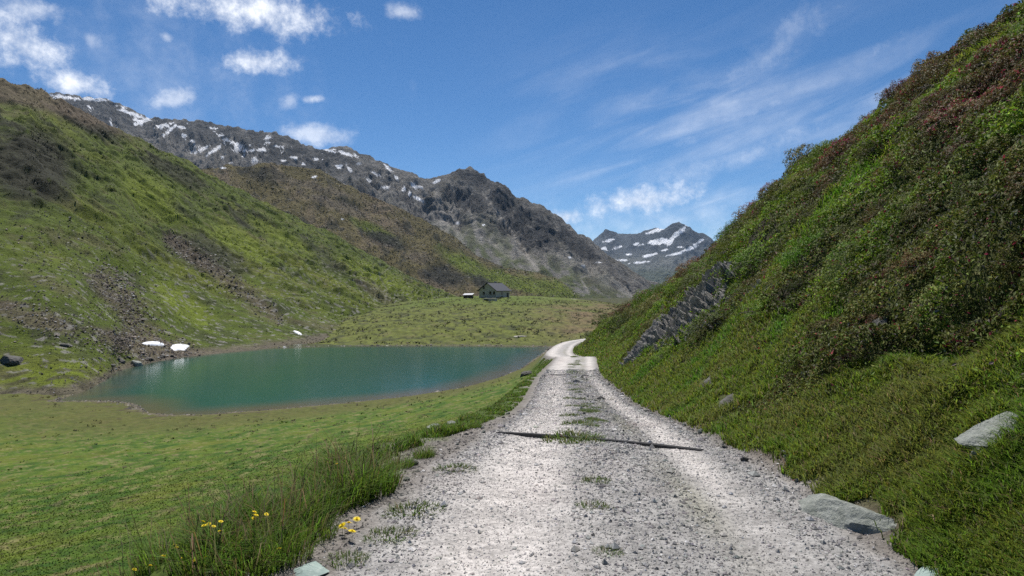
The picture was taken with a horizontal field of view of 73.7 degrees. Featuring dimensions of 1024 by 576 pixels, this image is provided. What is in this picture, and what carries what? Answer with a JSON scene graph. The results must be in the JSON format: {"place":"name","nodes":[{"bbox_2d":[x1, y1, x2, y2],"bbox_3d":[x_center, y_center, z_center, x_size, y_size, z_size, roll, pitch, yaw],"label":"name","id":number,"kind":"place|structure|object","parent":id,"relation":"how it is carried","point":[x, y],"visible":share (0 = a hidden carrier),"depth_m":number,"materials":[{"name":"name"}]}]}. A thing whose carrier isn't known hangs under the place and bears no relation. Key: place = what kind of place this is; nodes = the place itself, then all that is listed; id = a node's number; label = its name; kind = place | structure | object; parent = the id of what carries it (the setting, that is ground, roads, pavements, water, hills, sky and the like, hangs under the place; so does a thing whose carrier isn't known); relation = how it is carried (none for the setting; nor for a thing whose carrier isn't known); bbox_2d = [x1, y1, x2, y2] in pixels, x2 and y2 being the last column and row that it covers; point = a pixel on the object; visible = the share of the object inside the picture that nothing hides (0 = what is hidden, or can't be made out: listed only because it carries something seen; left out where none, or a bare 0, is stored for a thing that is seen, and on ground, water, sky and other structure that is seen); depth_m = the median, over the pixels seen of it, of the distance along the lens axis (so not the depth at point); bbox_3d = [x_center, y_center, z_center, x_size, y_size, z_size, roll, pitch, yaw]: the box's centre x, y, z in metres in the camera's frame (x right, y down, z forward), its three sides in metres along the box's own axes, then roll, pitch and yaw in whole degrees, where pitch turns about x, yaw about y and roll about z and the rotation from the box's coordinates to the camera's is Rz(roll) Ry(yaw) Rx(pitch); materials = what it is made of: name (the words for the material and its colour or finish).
{"place":"outdoors","nodes":[
{"label":"outdoors","id":0,"kind":"place"},
{"bbox_2d":[0,78,462,395],"bbox_3d":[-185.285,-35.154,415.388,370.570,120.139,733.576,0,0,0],"label":"hillside","id":1,"kind":"structure","parent":0,"point":[12,377],"depth_m":192.40,"materials":[{"name":"plant"}]},
{"bbox_2d":[0,355,23,364],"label":"boulder","id":2,"kind":"object","parent":1,"relation":"on","point":[12,360],"visible":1,"depth_m":86.24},
{"bbox_2d":[0,211,286,392],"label":"scree rubble","id":3,"kind":"object","parent":1,"relation":"on","point":[122,339],"visible":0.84,"depth_m":126.03,"materials":[{"name":"stone"}]},
{"bbox_2d":[59,344,549,414],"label":"lake","id":4,"kind":"structure","parent":0,"point":[298,375],"depth_m":92.57,"materials":[{"name":"liquid"}]},
{"bbox_2d":[48,92,661,297],"bbox_3d":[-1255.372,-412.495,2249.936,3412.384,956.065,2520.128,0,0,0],"label":"mountain","id":5,"kind":"structure","parent":0,"point":[482,215],"depth_m":1895.10,"materials":[{"name":"stone"}]},
{"bbox_2d":[201,162,579,297],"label":"hill","id":6,"kind":"structure","parent":0,"point":[336,204],"depth_m":789.96,"materials":[{"name":"plant"}]},
{"bbox_2d":[0,79,617,394],"bbox_3d":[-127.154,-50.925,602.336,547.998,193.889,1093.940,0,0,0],"label":"mountain heath","id":7,"kind":"object","parent":6,"relation":"on","point":[417,280],"visible":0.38,"depth_m":275.03,"materials":[{"name":"green plant"}]},
{"bbox_2d":[0,0,1021,240],"label":"sky","id":8,"kind":"structure","parent":0,"point":[619,116],"materials":[{"name":"blue"}]},
{"bbox_2d":[0,14,1023,575],"bbox_3d":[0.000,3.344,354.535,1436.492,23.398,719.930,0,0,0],"label":"ground","id":9,"kind":"structure","parent":0,"point":[36,418],"depth_m":13.56,"materials":[{"name":"plant"}]},
{"bbox_2d":[61,510,168,575],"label":"grass tussock","id":10,"kind":"object","parent":9,"relation":"on","point":[120,572],"depth_m":4.93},
{"bbox_2d":[72,497,241,575],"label":"grass tussock","id":11,"kind":"object","parent":9,"relation":"on","point":[145,557],"depth_m":4.56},
{"bbox_2d":[107,479,286,575],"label":"grass tussock","id":12,"kind":"object","parent":9,"relation":"on","point":[180,565],"depth_m":4.13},
{"bbox_2d":[151,481,257,555],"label":"grass tussock","id":13,"kind":"object","parent":9,"relation":"on","point":[189,531],"depth_m":4.54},
{"bbox_2d":[130,468,278,536],"bbox_3d":[-2.203,1.563,4.872,1.117,0.458,0.970,0,0,31],"label":"grass tussock","id":14,"kind":"object","parent":9,"relation":"on","point":[195,512],"depth_m":4.88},
{"bbox_2d":[146,484,293,569],"bbox_3d":[-1.881,1.513,4.413,1.003,0.476,0.987,0,0,-13],"label":"grass tussock","id":15,"kind":"object","parent":9,"relation":"on","point":[228,538],"depth_m":4.36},
{"bbox_2d":[158,510,299,575],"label":"grass tussock","id":16,"kind":"object","parent":9,"relation":"on","point":[261,569],"depth_m":4.07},
{"bbox_2d":[0,372,526,575],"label":"meadow tufts","id":17,"kind":"object","parent":9,"relation":"on","point":[279,419],"visible":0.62,"depth_m":42.05,"materials":[{"name":"green plant"}]},
{"bbox_2d":[197,470,331,553],"bbox_3d":[-1.658,1.505,4.524,1.024,0.504,1.179,0,0,2],"label":"grass tussock","id":18,"kind":"object","parent":9,"relation":"on","point":[271,514],"depth_m":4.62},
{"bbox_2d":[219,476,328,570],"bbox_3d":[-1.592,1.497,4.276,0.926,0.490,1.089,0,0,18],"label":"grass tussock","id":19,"kind":"object","parent":9,"relation":"on","point":[300,545],"depth_m":4.32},
{"bbox_2d":[0,358,552,575],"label":"lawn grass","id":20,"kind":"structure","parent":9,"relation":"on","point":[461,424],"depth_m":16.32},
{"bbox_2d":[189,443,363,539],"bbox_3d":[-1.790,1.470,4.976,1.361,0.610,1.158,0,0,-2],"label":"grass tussock","id":21,"kind":"object","parent":9,"relation":"on","point":[295,503],"depth_m":4.90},
{"bbox_2d":[234,449,353,522],"bbox_3d":[-1.658,1.494,5.220,1.024,0.600,1.541,0,0,4],"label":"grass tussock","id":22,"kind":"object","parent":9,"relation":"on","point":[318,497],"depth_m":5.18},
{"bbox_2d":[48,344,552,415],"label":"shore gravel","id":23,"kind":"structure","parent":9,"relation":"on","point":[129,407],"depth_m":72.16,"materials":[{"name":"gravel"}]},
{"bbox_2d":[294,561,329,575],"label":"rock","id":24,"kind":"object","parent":9,"relation":"on","point":[314,568],"depth_m":4.10,"materials":[{"name":"grey stone"}]},
{"bbox_2d":[272,476,359,544],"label":"grass tussock","id":25,"kind":"object","parent":9,"relation":"on","point":[324,526],"depth_m":4.79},
{"bbox_2d":[263,440,369,517],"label":"grass tussock","id":26,"kind":"object","parent":9,"relation":"on","point":[341,500],"depth_m":5.42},
{"bbox_2d":[287,430,362,488],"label":"grass tussock","id":27,"kind":"object","parent":9,"relation":"on","point":[317,467],"depth_m":6.20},
{"bbox_2d":[285,435,393,471],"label":"grass tussock","id":28,"kind":"object","parent":9,"relation":"on","point":[361,458],"depth_m":6.54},
{"bbox_2d":[319,548,368,569],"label":"grass tuft","id":29,"kind":"object","parent":9,"relation":"on","point":[338,558],"visible":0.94,"depth_m":4.32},
{"bbox_2d":[286,430,404,509],"bbox_3d":[-1.427,1.504,5.868,1.497,0.609,1.274,0,0,43],"label":"grass tussock","id":30,"kind":"object","parent":9,"relation":"on","point":[361,500],"depth_m":5.64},
{"bbox_2d":[289,417,420,499],"bbox_3d":[-1.315,1.451,5.987,1.178,0.736,1.772,0,0,34],"label":"grass tussock","id":31,"kind":"object","parent":9,"relation":"on","point":[386,488],"depth_m":5.87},
{"bbox_2d":[343,436,436,488],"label":"grass tussock","id":32,"kind":"object","parent":9,"relation":"on","point":[388,461],"depth_m":6.28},
{"bbox_2d":[360,525,420,545],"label":"grass tuft","id":33,"kind":"object","parent":9,"relation":"on","point":[386,533],"visible":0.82,"depth_m":4.77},
{"bbox_2d":[378,443,422,469],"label":"grass tussock","id":34,"kind":"object","parent":9,"relation":"on","point":[409,464],"depth_m":7.16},
{"bbox_2d":[379,498,446,519],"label":"grass tuft","id":35,"kind":"object","parent":9,"relation":"on","point":[397,507],"visible":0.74,"depth_m":5.36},
{"bbox_2d":[402,438,437,458],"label":"grass tussock","id":36,"kind":"object","parent":9,"relation":"on","point":[426,454],"depth_m":7.79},
{"bbox_2d":[432,461,478,474],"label":"grass tuft","id":37,"kind":"object","parent":9,"relation":"on","point":[450,465],"visible":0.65,"depth_m":6.97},
{"bbox_2d":[477,281,510,297],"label":"stone hut","id":38,"kind":"object","parent":9,"relation":"on","point":[494,289],"visible":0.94,"depth_m":290.07,"materials":[{"name":"stone"}]},
{"bbox_2d":[541,428,611,442],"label":"grass tuft","id":39,"kind":"object","parent":9,"relation":"on","point":[569,431],"visible":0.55,"depth_m":9.50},
{"bbox_2d":[554,435,607,444],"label":"grass tuft","id":40,"kind":"object","parent":9,"relation":"on","point":[586,439],"visible":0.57,"depth_m":8.99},
{"bbox_2d":[571,499,615,510],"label":"grass tuft","id":41,"kind":"object","parent":9,"relation":"on","point":[597,501],"visible":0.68,"depth_m":5.43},
{"bbox_2d":[496,431,703,450],"bbox_3d":[1.040,2.145,9.281,3.266,0.396,0.074,0,0,40],"label":"water bar","id":42,"kind":"object","parent":9,"relation":"on","point":[540,435],"visible":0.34,"depth_m":8.96,"materials":[{"name":"metal"}]},
{"bbox_2d":[592,544,624,557],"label":"grass tuft","id":43,"kind":"object","parent":9,"relation":"on","point":[607,549],"visible":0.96,"depth_m":4.36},
{"bbox_2d":[606,313,633,334],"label":"olive shrub","id":44,"kind":"object","parent":9,"relation":"on","point":[616,324],"visible":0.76,"depth_m":58.52,"materials":[{"name":"green plant"}]},
{"bbox_2d":[248,368,997,575],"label":"gravel","id":45,"kind":"structure","parent":9,"relation":"on","point":[601,415],"depth_m":6.11,"materials":[{"name":"gravel"}]},
{"bbox_2d":[631,289,656,307],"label":"bilberry shrub","id":46,"kind":"object","parent":9,"relation":"on","point":[639,296],"visible":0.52,"depth_m":58.69,"materials":[{"name":"green plant"}]},
{"bbox_2d":[619,307,676,364],"bbox_3d":[5.965,2.396,29.210,2.195,3.625,4.635,0,0,-23],"label":"rock outcrop","id":47,"kind":"object","parent":9,"relation":"on","point":[650,337],"visible":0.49,"depth_m":28.96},
{"bbox_2d":[633,293,663,313],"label":"olive shrub","id":48,"kind":"object","parent":9,"relation":"on","point":[649,301],"visible":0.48,"depth_m":39.22,"materials":[{"name":"green plant"}]},
{"bbox_2d":[669,256,702,282],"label":"alpine rose shrub","id":49,"kind":"object","parent":9,"relation":"on","point":[687,265],"visible":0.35,"depth_m":38.95,"materials":[{"name":"green plant"}]},
{"bbox_2d":[682,311,710,338],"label":"olive shrub","id":50,"kind":"object","parent":9,"relation":"on","point":[700,320],"visible":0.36,"depth_m":19.96,"materials":[{"name":"green plant"}]},
{"bbox_2d":[686,251,717,279],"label":"bilberry shrub","id":51,"kind":"object","parent":9,"relation":"on","point":[701,262],"visible":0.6,"depth_m":31.44,"materials":[{"name":"green plant"}]},
{"bbox_2d":[653,261,760,351],"bbox_3d":[6.505,0.868,24.160,2.563,4.040,14.314,0,0,3],"label":"rock outcrop","id":52,"kind":"object","parent":9,"relation":"on","point":[699,296],"visible":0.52,"depth_m":22.76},
{"bbox_2d":[703,306,736,325],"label":"olive shrub","id":53,"kind":"object","parent":9,"relation":"on","point":[711,317],"visible":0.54,"depth_m":18.73,"materials":[{"name":"green plant"}]},
{"bbox_2d":[715,233,743,261],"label":"bilberry shrub","id":54,"kind":"object","parent":9,"relation":"on","point":[720,248],"visible":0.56,"depth_m":24.13,"materials":[{"name":"green plant"}]},
{"bbox_2d":[713,219,751,253],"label":"olive shrub","id":55,"kind":"object","parent":9,"relation":"on","point":[734,226],"visible":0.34,"depth_m":25.94,"materials":[{"name":"green plant"}]},
{"bbox_2d":[730,218,756,247],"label":"bilberry shrub","id":56,"kind":"object","parent":9,"relation":"on","point":[747,225],"visible":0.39,"depth_m":22.45,"materials":[{"name":"green plant"}]},
{"bbox_2d":[725,241,768,277],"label":"bilberry shrub","id":57,"kind":"object","parent":9,"relation":"on","point":[741,257],"visible":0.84,"depth_m":20.38,"materials":[{"name":"green plant"}]},
{"bbox_2d":[726,268,767,303],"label":"olive shrub","id":58,"kind":"object","parent":9,"relation":"on","point":[753,280],"visible":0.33,"depth_m":18.67,"materials":[{"name":"green plant"}]},
{"bbox_2d":[741,295,776,320],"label":"bilberry shrub","id":59,"kind":"object","parent":9,"relation":"on","point":[753,312],"visible":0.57,"depth_m":14.84,"materials":[{"name":"green plant"}]},
{"bbox_2d":[749,177,787,215],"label":"olive shrub","id":60,"kind":"object","parent":9,"relation":"on","point":[765,193],"visible":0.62,"depth_m":25.03,"materials":[{"name":"green plant"}]},
{"bbox_2d":[760,266,792,290],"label":"olive shrub","id":61,"kind":"object","parent":9,"relation":"on","point":[779,273],"visible":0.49,"depth_m":15.50,"materials":[{"name":"green plant"}]},
{"bbox_2d":[774,172,812,194],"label":"bilberry shrub","id":62,"kind":"object","parent":9,"relation":"on","point":[794,183],"visible":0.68,"depth_m":21.21,"materials":[{"name":"green plant"}]},
{"bbox_2d":[782,276,809,292],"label":"olive shrub","id":63,"kind":"object","parent":9,"relation":"on","point":[788,287],"visible":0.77,"depth_m":13.90,"materials":[{"name":"green plant"}]},
{"bbox_2d":[573,9,1023,575],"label":"bank grass","id":64,"kind":"structure","parent":9,"relation":"on","point":[949,489],"depth_m":6.23,"materials":[{"name":"plant"}]},
{"bbox_2d":[574,0,1023,575],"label":"hillside shrubs","id":65,"kind":"object","parent":9,"relation":"on","point":[942,226],"visible":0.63,"depth_m":10.16,"materials":[{"name":"green plant"}]},
{"bbox_2d":[782,143,821,167],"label":"olive shrub","id":66,"kind":"object","parent":9,"relation":"on","point":[796,154],"visible":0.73,"depth_m":27.54,"materials":[{"name":"green plant"}]},
{"bbox_2d":[772,230,832,274],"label":"bilberry shrub","id":67,"kind":"object","parent":9,"relation":"on","point":[785,256],"visible":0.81,"depth_m":14.63,"materials":[{"name":"green plant"}]},
{"bbox_2d":[802,139,834,161],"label":"bilberry shrub","id":68,"kind":"object","parent":9,"relation":"on","point":[816,151],"visible":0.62,"depth_m":24.48,"materials":[{"name":"green plant"}]},
{"bbox_2d":[803,317,834,343],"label":"alpine rose shrub","id":69,"kind":"object","parent":9,"relation":"on","point":[816,332],"visible":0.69,"depth_m":9.72,"materials":[{"name":"green plant"}]},
{"bbox_2d":[811,192,854,220],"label":"bilberry shrub","id":70,"kind":"object","parent":9,"relation":"on","point":[829,204],"visible":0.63,"depth_m":15.44,"materials":[{"name":"green plant"}]},
{"bbox_2d":[812,134,858,168],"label":"alpine rose shrub","id":71,"kind":"object","parent":9,"relation":"on","point":[831,159],"visible":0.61,"depth_m":20.05,"materials":[{"name":"green plant"}]},
{"bbox_2d":[817,222,861,243],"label":"olive shrub","id":72,"kind":"object","parent":9,"relation":"on","point":[847,228],"visible":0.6,"depth_m":13.99,"materials":[{"name":"green plant"}]},
{"bbox_2d":[797,493,896,534],"bbox_3d":[2.560,1.788,5.133,0.743,0.412,1.257,-12,-3,-37],"label":"boulder","id":73,"kind":"object","parent":9,"relation":"on","point":[837,512],"visible":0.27,"depth_m":5.00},
{"bbox_2d":[819,241,877,286],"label":"olive shrub","id":74,"kind":"object","parent":9,"relation":"on","point":[832,274],"visible":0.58,"depth_m":10.88,"materials":[{"name":"green plant"}]},
{"bbox_2d":[822,218,878,263],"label":"bilberry shrub","id":75,"kind":"object","parent":9,"relation":"on","point":[831,256],"visible":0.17,"depth_m":11.98,"materials":[{"name":"green plant"}]},
{"bbox_2d":[834,121,870,144],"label":"alpine rose shrub","id":76,"kind":"object","parent":9,"relation":"on","point":[851,132],"visible":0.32,"depth_m":21.28,"materials":[{"name":"green plant"}]},
{"bbox_2d":[852,140,886,160],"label":"olive shrub","id":77,"kind":"object","parent":9,"relation":"on","point":[862,153],"visible":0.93,"depth_m":16.24,"materials":[{"name":"green plant"}]},
{"bbox_2d":[859,198,900,229],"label":"alpine rose shrub","id":78,"kind":"object","parent":9,"relation":"on","point":[869,214],"visible":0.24,"depth_m":12.86,"materials":[{"name":"green plant"}]},
{"bbox_2d":[851,334,913,363],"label":"olive shrub","id":79,"kind":"object","parent":9,"relation":"on","point":[876,355],"visible":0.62,"depth_m":7.92,"materials":[{"name":"green plant"}]},
{"bbox_2d":[873,78,911,101],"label":"alpine rose shrub","id":80,"kind":"object","parent":9,"relation":"on","point":[887,94],"visible":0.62,"depth_m":21.78,"materials":[{"name":"green plant"}]},
{"bbox_2d":[874,100,914,125],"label":"alpine rose shrub","id":81,"kind":"object","parent":9,"relation":"on","point":[888,116],"visible":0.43,"depth_m":18.53,"materials":[{"name":"green plant"}]},
{"bbox_2d":[867,143,926,183],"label":"alpine rose shrub","id":82,"kind":"object","parent":9,"relation":"on","point":[887,160],"visible":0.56,"depth_m":13.93,"materials":[{"name":"green plant"}]},
{"bbox_2d":[883,196,919,220],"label":"olive shrub","id":83,"kind":"object","parent":9,"relation":"on","point":[910,204],"visible":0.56,"depth_m":10.60,"materials":[{"name":"green plant"}]},
{"bbox_2d":[899,157,934,188],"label":"olive shrub","id":84,"kind":"object","parent":9,"relation":"on","point":[910,167],"visible":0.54,"depth_m":13.20,"materials":[{"name":"green plant"}]},
{"bbox_2d":[900,199,942,226],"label":"olive shrub","id":85,"kind":"object","parent":9,"relation":"on","point":[911,214],"visible":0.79,"depth_m":9.95,"materials":[{"name":"green plant"}]},
{"bbox_2d":[897,246,950,277],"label":"alpine rose shrub","id":86,"kind":"object","parent":9,"relation":"on","point":[913,261],"visible":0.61,"depth_m":8.45,"materials":[{"name":"green plant"}]},
{"bbox_2d":[904,102,946,126],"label":"alpine rose shrub","id":87,"kind":"object","parent":9,"relation":"on","point":[919,115],"visible":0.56,"depth_m":14.45,"materials":[{"name":"green plant"}]},
{"bbox_2d":[914,565,942,575],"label":"rock","id":88,"kind":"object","parent":9,"relation":"on","point":[922,571],"depth_m":4.02,"materials":[{"name":"grey stone"}]},
{"bbox_2d":[903,50,954,87],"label":"alpine rose shrub","id":89,"kind":"object","parent":9,"relation":"on","point":[917,65],"visible":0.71,"depth_m":19.04,"materials":[{"name":"green plant"}]},
{"bbox_2d":[915,89,947,112],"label":"alpine rose shrub","id":90,"kind":"object","parent":9,"relation":"on","point":[926,99],"visible":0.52,"depth_m":15.03,"materials":[{"name":"green plant"}]},
{"bbox_2d":[908,58,972,105],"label":"alpine rose shrub","id":91,"kind":"object","parent":9,"relation":"on","point":[945,71],"visible":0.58,"depth_m":16.99,"materials":[{"name":"green plant"}]},
{"bbox_2d":[902,276,979,335],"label":"olive shrub","id":92,"kind":"object","parent":9,"relation":"on","point":[943,312],"visible":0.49,"depth_m":7.62,"materials":[{"name":"green plant"}]},
{"bbox_2d":[915,96,978,136],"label":"alpine rose shrub","id":93,"kind":"object","parent":9,"relation":"on","point":[944,114],"visible":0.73,"depth_m":13.15,"materials":[{"name":"green plant"}]},
{"bbox_2d":[933,76,987,98],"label":"alpine rose shrub","id":94,"kind":"object","parent":9,"relation":"on","point":[954,86],"visible":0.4,"depth_m":14.26,"materials":[{"name":"green plant"}]},
{"bbox_2d":[941,134,985,163],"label":"alpine rose shrub","id":95,"kind":"object","parent":9,"relation":"on","point":[953,147],"visible":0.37,"depth_m":10.84,"materials":[{"name":"green plant"}]},
{"bbox_2d":[948,168,986,193],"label":"olive shrub","id":96,"kind":"object","parent":9,"relation":"on","point":[965,176],"visible":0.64,"depth_m":9.59,"materials":[{"name":"green plant"}]},
{"bbox_2d":[946,177,989,208],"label":"olive shrub","id":97,"kind":"object","parent":9,"relation":"on","point":[964,191],"visible":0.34,"depth_m":9.19,"materials":[{"name":"green plant"}]},
{"bbox_2d":[944,322,993,356],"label":"alpine rose shrub","id":98,"kind":"object","parent":9,"relation":"on","point":[969,341],"visible":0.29,"depth_m":7.07,"materials":[{"name":"green plant"}]},
{"bbox_2d":[951,14,1016,58],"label":"alpine rose shrub","id":99,"kind":"object","parent":9,"relation":"on","point":[982,31],"visible":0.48,"depth_m":18.08,"materials":[{"name":"green plant"}]},
{"bbox_2d":[964,188,1003,216],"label":"olive shrub","id":100,"kind":"object","parent":9,"relation":"on","point":[974,202],"visible":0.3,"depth_m":7.85,"materials":[{"name":"green plant"}]},
{"bbox_2d":[954,411,1017,449],"bbox_3d":[3.475,1.061,4.889,0.480,0.182,0.387,-29,-3,-20],"label":"rock","id":101,"kind":"object","parent":9,"relation":"on","point":[972,436],"visible":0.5,"depth_m":4.87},
{"bbox_2d":[958,35,1018,82],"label":"alpine rose shrub","id":102,"kind":"object","parent":9,"relation":"on","point":[985,50],"visible":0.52,"depth_m":14.48,"materials":[{"name":"green plant"}]},
{"bbox_2d":[963,80,1022,127],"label":"alpine rose shrub","id":103,"kind":"object","parent":9,"relation":"on","point":[990,101],"visible":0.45,"depth_m":12.14,"materials":[{"name":"green plant"}]},
{"bbox_2d":[977,133,1019,158],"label":"olive shrub","id":104,"kind":"object","parent":9,"relation":"on","point":[993,139],"visible":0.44,"depth_m":9.64,"materials":[{"name":"green plant"}]},
{"bbox_2d":[976,52,1023,89],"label":"alpine rose shrub","id":105,"kind":"object","parent":9,"relation":"on","point":[986,71],"visible":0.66,"depth_m":13.48,"materials":[{"name":"green plant"}]},
{"bbox_2d":[985,231,1023,285],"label":"olive shrub","id":106,"kind":"object","parent":9,"relation":"on","point":[1013,238],"visible":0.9,"depth_m":6.77,"materials":[{"name":"green plant"}]},
{"bbox_2d":[1002,162,1023,197],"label":"alpine rose shrub","id":107,"kind":"object","parent":9,"relation":"on","point":[1017,184],"visible":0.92,"depth_m":7.23,"materials":[{"name":"green plant"}]},
{"bbox_2d":[593,222,714,284],"bbox_3d":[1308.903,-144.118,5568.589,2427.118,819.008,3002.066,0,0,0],"label":"mountain","id":108,"kind":"structure","parent":0,"point":[656,255],"depth_m":5594.07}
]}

